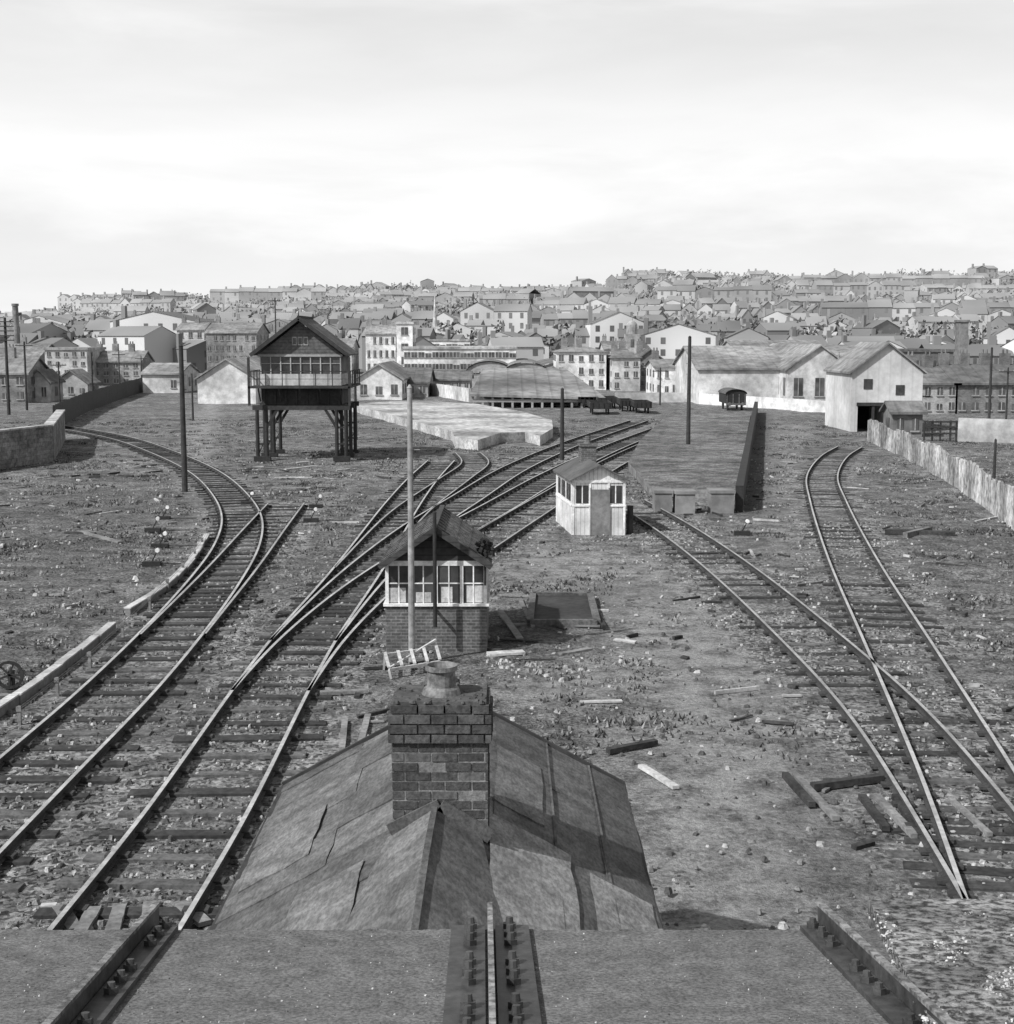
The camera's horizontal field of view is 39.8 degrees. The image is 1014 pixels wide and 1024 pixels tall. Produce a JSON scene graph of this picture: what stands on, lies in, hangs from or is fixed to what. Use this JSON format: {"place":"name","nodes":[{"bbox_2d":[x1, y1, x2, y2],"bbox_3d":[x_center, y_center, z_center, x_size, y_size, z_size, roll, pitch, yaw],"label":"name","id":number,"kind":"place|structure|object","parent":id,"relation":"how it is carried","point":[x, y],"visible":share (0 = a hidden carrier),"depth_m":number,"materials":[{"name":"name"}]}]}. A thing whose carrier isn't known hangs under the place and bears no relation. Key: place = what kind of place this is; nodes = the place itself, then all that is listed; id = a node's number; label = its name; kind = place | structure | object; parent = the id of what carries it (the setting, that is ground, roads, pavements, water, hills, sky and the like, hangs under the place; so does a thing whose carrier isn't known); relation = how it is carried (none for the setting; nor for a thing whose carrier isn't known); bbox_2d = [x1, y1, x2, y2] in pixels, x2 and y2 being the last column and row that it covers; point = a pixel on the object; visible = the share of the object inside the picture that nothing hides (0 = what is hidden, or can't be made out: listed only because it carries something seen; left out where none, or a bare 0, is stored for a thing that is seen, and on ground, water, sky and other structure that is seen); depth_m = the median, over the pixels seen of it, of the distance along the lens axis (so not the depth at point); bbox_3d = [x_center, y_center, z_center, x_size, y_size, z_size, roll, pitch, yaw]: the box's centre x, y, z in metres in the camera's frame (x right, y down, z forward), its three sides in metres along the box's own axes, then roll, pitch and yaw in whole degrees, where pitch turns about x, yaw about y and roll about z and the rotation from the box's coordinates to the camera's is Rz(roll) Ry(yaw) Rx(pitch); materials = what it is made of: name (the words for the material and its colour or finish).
{"place":"outdoors","nodes":[
{"label":"outdoors","id":0,"kind":"place"},
{"bbox_2d":[395,322,416,366],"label":"factory tower","id":1,"kind":"structure","parent":0,"point":[406,333],"depth_m":234.23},
{"bbox_2d":[0,369,1013,929],"bbox_3d":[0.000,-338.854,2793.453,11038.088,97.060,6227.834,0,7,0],"label":"ground","id":2,"kind":"structure","parent":0,"point":[734,887],"depth_m":34.24,"materials":[{"name":"soil"}]},
{"bbox_2d":[0,317,13,414],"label":"telegraph pole","id":3,"kind":"object","parent":2,"relation":"on","point":[5,335],"visible":0.98,"depth_m":136.65,"materials":[{"name":"grey paint"}]},
{"bbox_2d":[0,661,23,688],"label":"signal pulley wheel","id":4,"kind":"object","parent":2,"relation":"on","point":[11,675],"visible":1,"depth_m":30.01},
{"bbox_2d":[0,361,45,402],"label":"walls","id":5,"kind":"structure","parent":2,"relation":"on","point":[14,389],"depth_m":162.67,"materials":[{"name":"paint"}]},
{"bbox_2d":[0,357,49,374],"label":"roof","id":6,"kind":"structure","parent":5,"relation":"on","point":[15,365],"depth_m":164.18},
{"bbox_2d":[0,410,65,469],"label":"stone wall","id":7,"kind":"structure","parent":2,"relation":"on","point":[31,445],"depth_m":83.74,"materials":[{"name":"stone"}]},
{"bbox_2d":[34,372,62,401],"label":"walls","id":8,"kind":"structure","parent":2,"relation":"on","point":[41,381],"depth_m":165.23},
{"bbox_2d":[43,347,105,377],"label":"office block","id":9,"kind":"structure","parent":2,"relation":"on","point":[75,357],"depth_m":219.94,"materials":[{"name":"grey paint"}]},
{"bbox_2d":[62,371,98,396],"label":"walls","id":10,"kind":"structure","parent":2,"relation":"on","point":[75,382],"depth_m":179.17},
{"bbox_2d":[74,906,101,929],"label":"timber baulk","id":11,"kind":"object","parent":2,"relation":"on","point":[88,918],"visible":0.78,"depth_m":18.05,"materials":[{"name":"grey wood"}]},
{"bbox_2d":[52,377,142,423],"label":"board fence","id":12,"kind":"object","parent":2,"relation":"on","point":[74,407],"visible":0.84,"depth_m":151.20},
{"bbox_2d":[0,533,209,716],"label":"cable trunking","id":13,"kind":"object","parent":2,"relation":"on","point":[41,680],"visible":0.91,"depth_m":33.15,"materials":[{"name":"grey concrete"}]},
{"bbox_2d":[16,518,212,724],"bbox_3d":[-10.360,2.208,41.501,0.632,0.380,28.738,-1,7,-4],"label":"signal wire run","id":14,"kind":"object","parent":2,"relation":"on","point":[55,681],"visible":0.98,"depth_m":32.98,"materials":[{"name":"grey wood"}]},
{"bbox_2d":[105,903,126,929],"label":"timber baulk","id":15,"kind":"object","parent":2,"relation":"on","point":[116,917],"visible":0.78,"depth_m":18.09,"materials":[{"name":"grey wood"}]},
{"bbox_2d":[96,353,152,384],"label":"walls","id":16,"kind":"structure","parent":2,"relation":"on","point":[111,369],"depth_m":224.90,"materials":[{"name":"brick"}]},
{"bbox_2d":[95,351,154,362],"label":"roof","id":17,"kind":"structure","parent":16,"relation":"on","point":[109,357],"depth_m":226.17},
{"bbox_2d":[0,424,278,892],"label":"railway track","id":18,"kind":"structure","parent":2,"relation":"on","point":[28,829],"depth_m":30.65,"materials":[{"name":"metal"}]},
{"bbox_2d":[140,363,200,392],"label":"goods shed","id":19,"kind":"structure","parent":2,"relation":"on","point":[160,377],"depth_m":192.34,"materials":[{"name":"grey paint"}]},
{"bbox_2d":[178,344,187,491],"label":"telegraph pole","id":20,"kind":"object","parent":2,"relation":"on","point":[183,433],"visible":0.93,"depth_m":68.19,"materials":[{"name":"grey paint"}]},
{"bbox_2d":[174,900,210,926],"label":"stones","id":21,"kind":"object","parent":2,"relation":"on","point":[201,919],"visible":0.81,"depth_m":18.08,"materials":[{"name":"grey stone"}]},
{"bbox_2d":[128,503,313,639],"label":"railway track","id":22,"kind":"structure","parent":2,"relation":"on","point":[178,599],"depth_m":41.75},
{"bbox_2d":[194,356,260,403],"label":"goods shed","id":23,"kind":"structure","parent":2,"relation":"on","point":[223,381],"depth_m":160.11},
{"bbox_2d":[206,325,268,369],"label":"walls","id":24,"kind":"structure","parent":2,"relation":"on","point":[237,343],"depth_m":293.23,"materials":[{"name":"paint"}]},
{"bbox_2d":[204,322,270,333],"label":"roof","id":25,"kind":"structure","parent":24,"relation":"on","point":[236,327],"depth_m":296.47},
{"bbox_2d":[33,460,460,929],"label":"railway track","id":26,"kind":"structure","parent":2,"relation":"on","point":[109,860],"depth_m":24.12,"materials":[{"name":"metal"}]},
{"bbox_2d":[247,310,360,460],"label":"signal box","id":27,"kind":"object","parent":2,"relation":"on","point":[303,367],"visible":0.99,"depth_m":85.50,"materials":[{"name":"grey wood"}]},
{"bbox_2d":[258,337,342,356],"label":"gable window","id":28,"kind":"structure","parent":27,"relation":"in","point":[259,355],"depth_m":85.20,"materials":[{"name":"grey paint"}]},
{"bbox_2d":[261,356,344,373],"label":"window panes","id":29,"kind":"structure","parent":27,"relation":"in","point":[265,367],"depth_m":85.41,"materials":[{"name":"clear glass"}]},
{"bbox_2d":[260,356,349,373],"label":"window frames","id":30,"kind":"structure","parent":27,"relation":"in","point":[343,363],"depth_m":85.33,"materials":[{"name":"grey paint"}]},
{"bbox_2d":[353,361,409,399],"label":"goods shed","id":31,"kind":"structure","parent":2,"relation":"on","point":[380,381],"depth_m":170.47,"materials":[{"name":"grey paint"}]},
{"bbox_2d":[366,334,396,370],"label":"walls","id":32,"kind":"structure","parent":2,"relation":"on","point":[377,347],"depth_m":293.25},
{"bbox_2d":[364,324,396,333],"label":"roof","id":33,"kind":"structure","parent":32,"relation":"on","point":[380,329],"depth_m":295.17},
{"bbox_2d":[400,384,419,661],"bbox_3d":[-2.202,0.419,32.071,0.440,6.658,0.160,0,7,0],"label":"telegraph pole","id":34,"kind":"object","parent":2,"relation":"on","point":[411,606],"visible":0.92,"depth_m":32.01,"materials":[{"name":"grey paint"}]},
{"bbox_2d":[324,452,497,569],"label":"railway track","id":35,"kind":"structure","parent":2,"relation":"on","point":[461,463],"depth_m":68.95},
{"bbox_2d":[383,639,441,678],"bbox_3d":[-2.132,3.327,31.779,1.724,0.579,0.890,-5,8,-33],"label":"wooden trestle","id":36,"kind":"object","parent":2,"relation":"on","point":[412,652],"visible":0.89,"depth_m":31.84,"materials":[{"name":"white wood"}]},
{"bbox_2d":[396,367,435,396],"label":"goods shed","id":37,"kind":"structure","parent":2,"relation":"on","point":[420,380],"depth_m":180.53,"materials":[{"name":"grey paint"}]},
{"bbox_2d":[377,505,494,652],"bbox_3d":[-1.679,1.520,35.004,2.784,3.548,3.990,0,7,0],"label":"brick cabin","id":38,"kind":"object","parent":2,"relation":"on","point":[453,554],"visible":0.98,"depth_m":33.56,"materials":[{"name":"brick"}]},
{"bbox_2d":[389,566,483,602],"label":"window panes","id":39,"kind":"structure","parent":38,"relation":"in","point":[454,571],"depth_m":33.51,"materials":[{"name":"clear glass"}]},
{"bbox_2d":[383,561,490,605],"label":"window frames","id":40,"kind":"structure","parent":38,"relation":"in","point":[395,563],"depth_m":33.50,"materials":[{"name":"white paint"}]},
{"bbox_2d":[209,661,663,929],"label":"felt roofed shed","id":41,"kind":"structure","parent":2,"relation":"on","point":[443,799],"depth_m":11.94,"materials":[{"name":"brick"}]},
{"bbox_2d":[220,427,652,693],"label":"railway track","id":42,"kind":"structure","parent":2,"relation":"on","point":[309,615],"depth_m":38.64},
{"bbox_2d":[426,339,472,345],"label":"factory","id":43,"kind":"structure","parent":2,"relation":"on","point":[452,342],"depth_m":327.61,"materials":[{"name":"grey paint"}]},
{"bbox_2d":[430,383,470,401],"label":"yard wall","id":44,"kind":"structure","parent":2,"relation":"on","point":[453,392],"depth_m":173.46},
{"bbox_2d":[352,401,552,449],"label":"loading bank","id":45,"kind":"structure","parent":2,"relation":"on","point":[469,426],"depth_m":114.89,"materials":[{"name":"concrete"}]},
{"bbox_2d":[433,371,473,390],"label":"store","id":46,"kind":"structure","parent":2,"relation":"on","point":[458,378],"depth_m":192.91,"materials":[{"name":"grey paint"}]},
{"bbox_2d":[259,420,652,643],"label":"railway track","id":47,"kind":"structure","parent":2,"relation":"on","point":[512,479],"depth_m":56.99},
{"bbox_2d":[402,346,516,370],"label":"factory","id":48,"kind":"structure","parent":2,"relation":"on","point":[450,358],"depth_m":229.48,"materials":[{"name":"grey paint"}]},
{"bbox_2d":[404,352,515,368],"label":"windows","id":49,"kind":"structure","parent":48,"relation":"in","point":[406,354],"depth_m":229.41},
{"bbox_2d":[466,359,509,387],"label":"engine shed","id":50,"kind":"structure","parent":2,"relation":"on","point":[477,368],"depth_m":211.25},
{"bbox_2d":[0,283,1013,343],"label":"hillside town houses","id":51,"kind":"structure","parent":2,"relation":"on","point":[725,303],"depth_m":548.37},
{"bbox_2d":[0,518,1013,929],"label":"ballast stones","id":52,"kind":"object","parent":2,"relation":"on","point":[260,818],"visible":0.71,"depth_m":28.56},
{"bbox_2d":[0,306,1013,372],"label":"hillside town houses","id":53,"kind":"structure","parent":2,"relation":"on","point":[157,336],"depth_m":341.64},
{"bbox_2d":[0,263,1013,318],"bbox_3d":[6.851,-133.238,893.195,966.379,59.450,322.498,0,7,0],"label":"hillside town houses","id":54,"kind":"structure","parent":2,"relation":"on","point":[900,287],"depth_m":892.78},
{"bbox_2d":[0,418,1013,765],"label":"grass tufts","id":55,"kind":"object","parent":2,"relation":"on","point":[580,578],"visible":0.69,"depth_m":60.26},
{"bbox_2d":[0,454,1013,929],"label":"scattered rubble","id":56,"kind":"object","parent":2,"relation":"on","point":[782,924],"visible":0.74,"depth_m":40.06,"materials":[{"name":"stone"}]},
{"bbox_2d":[0,453,1013,906],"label":"timber scraps","id":57,"kind":"object","parent":2,"relation":"on","point":[860,845],"visible":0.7,"depth_m":41.00,"materials":[{"name":"grey wood"}]},
{"bbox_2d":[0,304,1013,357],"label":"distant trees","id":58,"kind":"object","parent":2,"relation":"on","point":[474,334],"visible":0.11,"depth_m":433.92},
{"bbox_2d":[57,268,1013,316],"bbox_3d":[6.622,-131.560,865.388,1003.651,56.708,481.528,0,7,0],"label":"distant trees","id":59,"kind":"object","parent":2,"relation":"on","point":[330,310],"visible":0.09,"depth_m":832.08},
{"bbox_2d":[470,368,605,407],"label":"platform canopy","id":60,"kind":"object","parent":2,"relation":"on","point":[502,387],"visible":0.81,"depth_m":158.13,"materials":[{"name":"grey paint"}]},
{"bbox_2d":[477,444,637,555],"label":"railway track","id":61,"kind":"structure","parent":2,"relation":"on","point":[523,530],"depth_m":58.82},
{"bbox_2d":[559,388,565,459],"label":"telegraph pole","id":62,"kind":"object","parent":2,"relation":"on","point":[561,417],"visible":0.94,"depth_m":86.38,"materials":[{"name":"grey paint"}]},
{"bbox_2d":[527,592,600,627],"bbox_3d":[1.502,2.664,38.563,1.982,0.200,4.138,0,7,0],"label":"inspection pit cover","id":63,"kind":"object","parent":2,"relation":"on","point":[565,609],"visible":0.98,"depth_m":38.21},
{"bbox_2d":[553,352,605,389],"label":"walls","id":64,"kind":"structure","parent":2,"relation":"on","point":[586,365],"depth_m":203.06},
{"bbox_2d":[553,436,632,534],"bbox_3d":[3.401,-1.133,55.450,2.527,3.670,4.711,-1,7,-6],"label":"white timber hut","id":65,"kind":"object","parent":2,"relation":"on","point":[590,496],"visible":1,"depth_m":53.61,"materials":[{"name":"paint"}]},
{"bbox_2d":[558,477,621,502],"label":"windows","id":66,"kind":"structure","parent":65,"relation":"in","point":[561,483],"depth_m":53.51,"materials":[{"name":"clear glass"}]},
{"bbox_2d":[590,488,609,534],"bbox_3d":[3.558,-0.015,53.540,0.753,1.823,0.024,0,7,0],"label":"door","id":67,"kind":"structure","parent":65,"relation":"in","point":[599,499],"depth_m":53.54,"materials":[{"name":"paint"}]},
{"bbox_2d":[606,357,639,390],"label":"walls","id":68,"kind":"structure","parent":2,"relation":"on","point":[630,383],"depth_m":199.44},
{"bbox_2d":[606,739,657,753],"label":"timber baulk","id":69,"kind":"object","parent":2,"relation":"on","point":[631,746],"visible":1,"depth_m":25.63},
{"bbox_2d":[615,393,692,402],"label":"white wall","id":70,"kind":"structure","parent":2,"relation":"on","point":[670,397],"depth_m":165.09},
{"bbox_2d":[638,764,678,788],"bbox_3d":[2.586,4.524,23.963,0.128,0.068,1.296,-3,8,-21],"label":"timber baulk","id":71,"kind":"object","parent":2,"relation":"on","point":[663,779],"visible":1,"depth_m":23.88,"materials":[{"name":"white wood"}]},
{"bbox_2d":[646,362,674,392],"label":"walls","id":72,"kind":"structure","parent":2,"relation":"on","point":[669,382],"depth_m":182.26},
{"bbox_2d":[651,488,673,511],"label":"stone buffer block","id":73,"kind":"structure","parent":2,"relation":"on","point":[662,498],"depth_m":60.41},
{"bbox_2d":[672,488,696,513],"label":"stone buffer block","id":74,"kind":"structure","parent":2,"relation":"on","point":[683,500],"depth_m":60.07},
{"bbox_2d":[628,414,750,500],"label":"earth platform","id":75,"kind":"structure","parent":2,"relation":"on","point":[664,455],"depth_m":86.11,"materials":[{"name":"soil"}]},
{"bbox_2d":[686,336,692,443],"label":"telegraph pole","id":76,"kind":"object","parent":75,"relation":"on","point":[688,421],"visible":0.94,"depth_m":93.08,"materials":[{"name":"grey paint"}]},
{"bbox_2d":[706,488,735,513],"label":"stone buffer block","id":77,"kind":"structure","parent":2,"relation":"on","point":[720,500],"depth_m":60.42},
{"bbox_2d":[672,346,792,403],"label":"warehouse","id":78,"kind":"structure","parent":2,"relation":"on","point":[752,371],"depth_m":161.34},
{"bbox_2d":[718,387,746,409],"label":"covered goods van","id":79,"kind":"object","parent":2,"relation":"on","point":[728,396],"visible":1,"depth_m":144.80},
{"bbox_2d":[735,402,757,511],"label":"trackside retaining wall","id":80,"kind":"structure","parent":2,"relation":"on","point":[741,483],"depth_m":71.97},
{"bbox_2d":[699,393,824,411],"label":"yard wall","id":81,"kind":"structure","parent":2,"relation":"on","point":[801,405],"depth_m":148.05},
{"bbox_2d":[721,340,820,345],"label":"warehouse","id":82,"kind":"structure","parent":2,"relation":"on","point":[747,342],"depth_m":265.41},
{"bbox_2d":[782,772,815,806],"bbox_3d":[4.832,4.600,23.240,0.126,0.095,1.556,-1,7,-5],"label":"timber baulk","id":83,"kind":"object","parent":2,"relation":"on","point":[803,795],"visible":1,"depth_m":23.13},
{"bbox_2d":[769,343,837,400],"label":"warehouse","id":84,"kind":"structure","parent":2,"relation":"on","point":[804,377],"depth_m":155.30,"materials":[{"name":"grey paint"}]},
{"bbox_2d":[778,377,823,395],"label":"windows","id":85,"kind":"structure","parent":84,"relation":"in","point":[795,379],"depth_m":155.30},
{"bbox_2d":[792,772,839,820],"bbox_3d":[5.040,4.647,22.941,0.117,0.078,2.220,-1,7,-5],"label":"timber baulk","id":86,"kind":"object","parent":2,"relation":"on","point":[826,808],"visible":0.86,"depth_m":22.70,"materials":[{"name":"grey wood"}]},
{"bbox_2d":[625,500,1013,898],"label":"railway track","id":87,"kind":"structure","parent":2,"relation":"on","point":[946,880],"depth_m":28.02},
{"bbox_2d":[891,794,921,838],"bbox_3d":[6.288,4.762,21.955,0.129,0.088,1.847,0,7,3],"label":"timber baulk","id":88,"kind":"object","parent":87,"relation":"on","point":[903,810],"visible":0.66,"depth_m":22.07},
{"bbox_2d":[947,797,992,836],"bbox_3d":[7.259,4.770,21.983,0.097,0.069,1.664,0,7,-3],"label":"timber baulk","id":89,"kind":"object","parent":87,"relation":"on","point":[966,813],"visible":1,"depth_m":21.91,"materials":[{"name":"grey wood"}]},
{"bbox_2d":[810,773,884,790],"bbox_3d":[5.728,4.544,23.560,1.380,0.126,0.142,-3,8,-20],"label":"timber baulk","id":90,"kind":"object","parent":2,"relation":"on","point":[850,781],"visible":0.94,"depth_m":23.51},
{"bbox_2d":[858,794,889,830],"bbox_3d":[5.796,4.740,22.126,0.136,0.093,1.500,0,7,0],"label":"timber baulk","id":91,"kind":"object","parent":2,"relation":"on","point":[876,815],"visible":1,"depth_m":22.01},
{"bbox_2d":[823,342,926,431],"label":"gabled store","id":92,"kind":"structure","parent":2,"relation":"on","point":[865,381],"depth_m":112.22,"materials":[{"name":"white"}]},
{"bbox_2d":[873,794,917,838],"bbox_3d":[6.092,4.763,21.997,0.128,0.079,1.898,0,7,-3],"label":"timber baulk","id":93,"kind":"object","parent":2,"relation":"on","point":[894,815],"visible":1,"depth_m":21.89,"materials":[{"name":"grey wood"}]},
{"bbox_2d":[792,446,1013,898],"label":"railway track","id":94,"kind":"structure","parent":2,"relation":"on","point":[937,820],"depth_m":31.26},
{"bbox_2d":[879,401,927,436],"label":"lean to","id":95,"kind":"object","parent":2,"relation":"on","point":[906,416],"visible":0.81,"depth_m":106.78,"materials":[{"name":"grey paint"}]},
{"bbox_2d":[885,529,954,536],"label":"timber baulk","id":96,"kind":"object","parent":2,"relation":"on","point":[920,532],"visible":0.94,"depth_m":53.28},
{"bbox_2d":[922,385,957,413],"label":"walls","id":97,"kind":"structure","parent":2,"relation":"on","point":[934,400],"depth_m":139.04,"materials":[{"name":"brick"}]},
{"bbox_2d":[920,366,957,384],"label":"roof","id":98,"kind":"structure","parent":97,"relation":"on","point":[935,375],"depth_m":140.16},
{"bbox_2d":[867,419,1013,529],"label":"sleeper fence","id":99,"kind":"object","parent":2,"relation":"on","point":[976,483],"visible":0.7,"depth_m":71.60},
{"bbox_2d":[923,421,957,440],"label":"post and rail fence","id":100,"kind":"object","parent":2,"relation":"on","point":[940,427],"visible":1,"depth_m":102.54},
{"bbox_2d":[954,320,969,363],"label":"chimney block","id":101,"kind":"structure","parent":2,"relation":"on","point":[961,333],"depth_m":258.23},
{"bbox_2d":[955,385,1013,413],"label":"walls","id":102,"kind":"structure","parent":2,"relation":"on","point":[964,393],"depth_m":139.04,"materials":[{"name":"brick"}]},
{"bbox_2d":[937,364,1013,384],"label":"roof","id":103,"kind":"structure","parent":102,"relation":"on","point":[970,374],"depth_m":141.04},
{"bbox_2d":[938,349,1010,364],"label":"chimneys","id":104,"kind":"object","parent":103,"relation":"on","point":[984,358],"visible":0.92,"depth_m":143.16,"materials":[{"name":"brick"}]},
{"bbox_2d":[957,418,1013,442],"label":"block wall","id":105,"kind":"structure","parent":2,"relation":"on","point":[982,430],"depth_m":101.36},
{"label":"walls","id":106,"kind":"object","parent":2,"relation":"on","visible":0},
{"bbox_2d":[0,344,54,356],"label":"roof","id":107,"kind":"structure","parent":106,"relation":"on","point":[35,350],"depth_m":231.90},
{"bbox_2d":[0,899,1013,1023],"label":"bridge deck","id":108,"kind":"structure","parent":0,"point":[924,961],"depth_m":2.95,"materials":[{"name":"concrete"}]},
{"bbox_2d":[0,0,1013,312],"label":"sky","id":109,"kind":"structure","parent":0,"point":[194,147],"materials":[{"name":"white"}]},
{"bbox_2d":[624,319,639,352],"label":"domed church tower","id":110,"kind":"structure","parent":0,"point":[631,336],"depth_m":317.72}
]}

